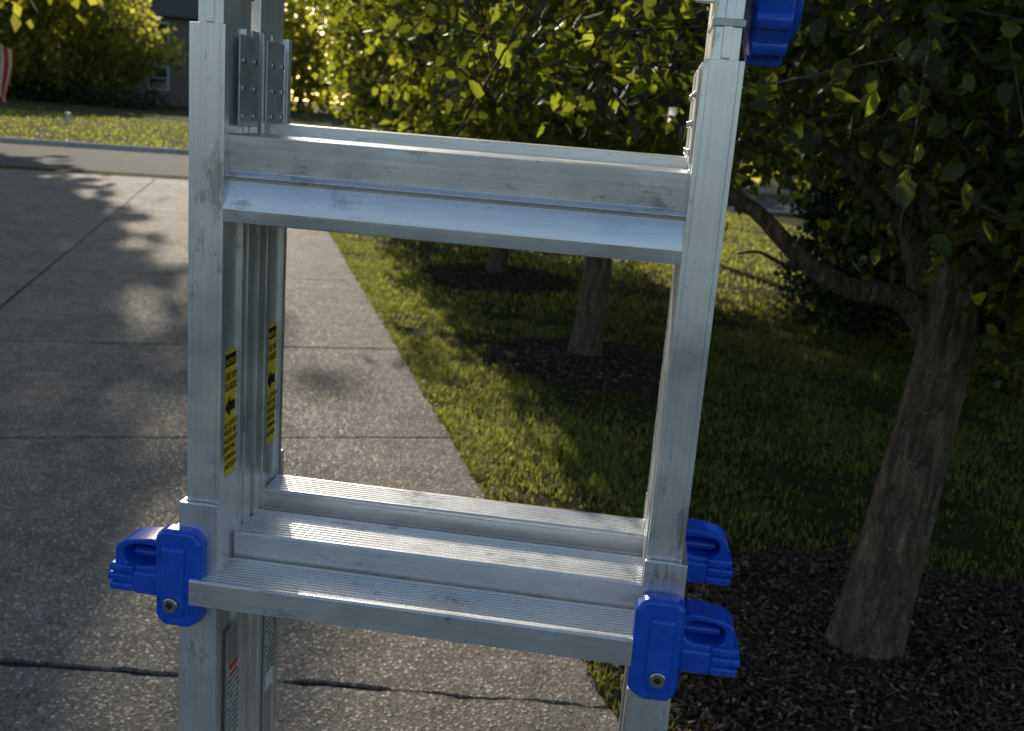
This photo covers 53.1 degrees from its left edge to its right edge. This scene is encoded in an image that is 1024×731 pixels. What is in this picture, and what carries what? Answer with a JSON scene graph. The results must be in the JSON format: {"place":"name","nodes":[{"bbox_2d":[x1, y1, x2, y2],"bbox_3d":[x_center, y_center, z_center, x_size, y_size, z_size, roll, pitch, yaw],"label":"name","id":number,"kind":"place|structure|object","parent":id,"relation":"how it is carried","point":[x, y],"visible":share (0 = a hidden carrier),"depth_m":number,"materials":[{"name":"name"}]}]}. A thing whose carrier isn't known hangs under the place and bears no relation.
{"place":"outdoors","nodes":[
{"label":"outdoors","id":0,"kind":"place"},
{"bbox_2d":[0,43,13,103],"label":"flag","id":1,"kind":"object","parent":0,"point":[6,61],"visible":1,"depth_m":33.98,"materials":[{"name":"fabric"}]},
{"bbox_2d":[0,169,618,730],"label":"driveway","id":2,"kind":"structure","parent":0,"point":[92,371],"depth_m":4.39,"materials":[{"name":"concrete"}]},
{"bbox_2d":[108,0,804,730],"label":"folding ladder","id":3,"kind":"object","parent":2,"relation":"on","point":[242,556],"visible":1,"depth_m":1.02,"materials":[{"name":"metal"}]},
{"bbox_2d":[285,0,361,103],"label":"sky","id":4,"kind":"structure","parent":0,"point":[321,33],"materials":[{"name":"white"}]},
{"bbox_2d":[0,142,847,212],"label":"street","id":5,"kind":"structure","parent":0,"point":[48,156],"depth_m":24.14,"materials":[{"name":"grey asphalt"}]},
{"bbox_2d":[0,137,841,215],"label":"kerb","id":6,"kind":"structure","parent":5,"relation":"on","point":[119,147],"depth_m":27.93,"materials":[{"name":"concrete"}]},
{"bbox_2d":[0,93,1023,730],"bbox_3d":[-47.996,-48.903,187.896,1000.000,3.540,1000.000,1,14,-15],"label":"ground","id":7,"kind":"structure","parent":0,"point":[954,537],"depth_m":5.93,"materials":[{"name":"green plant"}]},
{"bbox_2d":[0,0,104,31],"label":"shade tree","id":8,"kind":"object","parent":7,"relation":"on","point":[17,10],"visible":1,"depth_m":32.31,"materials":[{"name":"green plant"}]},
{"bbox_2d":[65,112,70,124],"bbox_3d":[-15.560,-8.602,35.879,0.180,0.515,0.180,5,13,0],"label":"utility marker","id":9,"kind":"object","parent":7,"relation":"on","point":[67,114],"visible":0.76,"depth_m":35.81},
{"bbox_2d":[6,72,180,111],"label":"hedge","id":10,"kind":"object","parent":7,"relation":"on","point":[79,95],"visible":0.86,"depth_m":54.58,"materials":[{"name":"green plant"}]},
{"bbox_2d":[0,0,188,101],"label":"maple tree","id":11,"kind":"object","parent":7,"relation":"on","point":[106,32],"visible":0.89,"depth_m":55.51,"materials":[{"name":"green plant"}]},
{"bbox_2d":[5,1,197,105],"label":"walls","id":12,"kind":"structure","parent":7,"relation":"on","point":[178,88],"depth_m":65.76,"materials":[{"name":"brick"}]},
{"bbox_2d":[147,21,168,46],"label":"window frame","id":13,"kind":"object","parent":12,"relation":"attached to","point":[167,23],"visible":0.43,"depth_m":65.00,"materials":[{"name":"white"}]},
{"bbox_2d":[149,22,166,43],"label":"window pane","id":14,"kind":"object","parent":13,"relation":"in","point":[161,25],"visible":0.29,"depth_m":65.00,"materials":[{"name":"black glass"}]},
{"bbox_2d":[148,65,168,90],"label":"window frame","id":15,"kind":"object","parent":12,"relation":"attached to","point":[167,67],"visible":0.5,"depth_m":65.79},
{"bbox_2d":[149,67,166,88],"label":"window pane","id":16,"kind":"object","parent":15,"relation":"in","point":[162,83],"visible":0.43,"depth_m":65.69,"materials":[{"name":"black glass"}]},
{"bbox_2d":[128,0,198,19],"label":"roof","id":17,"kind":"structure","parent":12,"relation":"on","point":[187,9],"depth_m":65.30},
{"bbox_2d":[305,0,399,132],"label":"pear tree","id":18,"kind":"object","parent":7,"relation":"on","point":[344,110],"visible":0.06,"depth_m":16.17,"materials":[{"name":"green plant"}]},
{"bbox_2d":[303,0,559,138],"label":"pear tree","id":19,"kind":"object","parent":7,"relation":"on","point":[376,109],"visible":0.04,"depth_m":12.80,"materials":[{"name":"green plant"}]},
{"bbox_2d":[415,262,580,294],"bbox_3d":[-0.132,-0.909,10.204,1.715,0.095,1.826,5,13,0],"label":"mulch ring","id":20,"kind":"object","parent":7,"relation":"on","point":[478,276],"visible":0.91,"depth_m":9.86,"materials":[{"name":"brown wood"}]},
{"bbox_2d":[347,0,696,272],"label":"pear tree","id":21,"kind":"object","parent":7,"relation":"on","point":[497,260],"visible":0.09,"depth_m":9.14,"materials":[{"name":"green plant"}]},
{"bbox_2d":[283,0,855,191],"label":"distant trees","id":22,"kind":"object","parent":7,"relation":"on","point":[305,51],"visible":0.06,"depth_m":77.03,"materials":[{"name":"green plant"}]},
{"bbox_2d":[480,336,662,398],"bbox_3d":[0.519,-0.033,6.746,1.451,0.099,1.653,5,13,0],"label":"mulch ring","id":23,"kind":"object","parent":7,"relation":"on","point":[636,368],"visible":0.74,"depth_m":6.50,"materials":[{"name":"brown wood"}]},
{"bbox_2d":[335,0,883,355],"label":"pear tree","id":24,"kind":"object","parent":7,"relation":"on","point":[586,339],"visible":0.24,"depth_m":6.02,"materials":[{"name":"green plant"}]},
{"bbox_2d":[348,250,1022,716],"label":"fallen leaves","id":25,"kind":"object","parent":7,"relation":"on","point":[788,554],"visible":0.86,"depth_m":5.53,"materials":[{"name":"brown plant"}]},
{"bbox_2d":[372,0,1023,662],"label":"pear tree","id":26,"kind":"object","parent":7,"relation":"on","point":[958,232],"visible":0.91,"depth_m":2.64,"materials":[{"name":"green plant"}]},
{"bbox_2d":[607,544,1023,730],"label":"mulch ring","id":27,"kind":"object","parent":7,"relation":"on","point":[959,666],"visible":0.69,"depth_m":3.01,"materials":[{"name":"brown wood"}]},
{"bbox_2d":[673,0,959,302],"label":"oak tree","id":28,"kind":"object","parent":7,"relation":"on","point":[830,102],"depth_m":9.16,"materials":[{"name":"green plant"}]},
{"bbox_2d":[768,46,965,346],"bbox_3d":[2.948,-1.370,8.231,1.609,2.716,1.593,5,13,0],"label":"evergreen shrub","id":29,"kind":"object","parent":7,"relation":"on","point":[863,319],"visible":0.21,"depth_m":8.12,"materials":[{"name":"green plant"}]},
{"bbox_2d":[910,275,1023,399],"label":"leafy shrub","id":30,"kind":"object","parent":7,"relation":"on","point":[986,342],"visible":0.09,"depth_m":6.70,"materials":[{"name":"green plant"}]}
]}

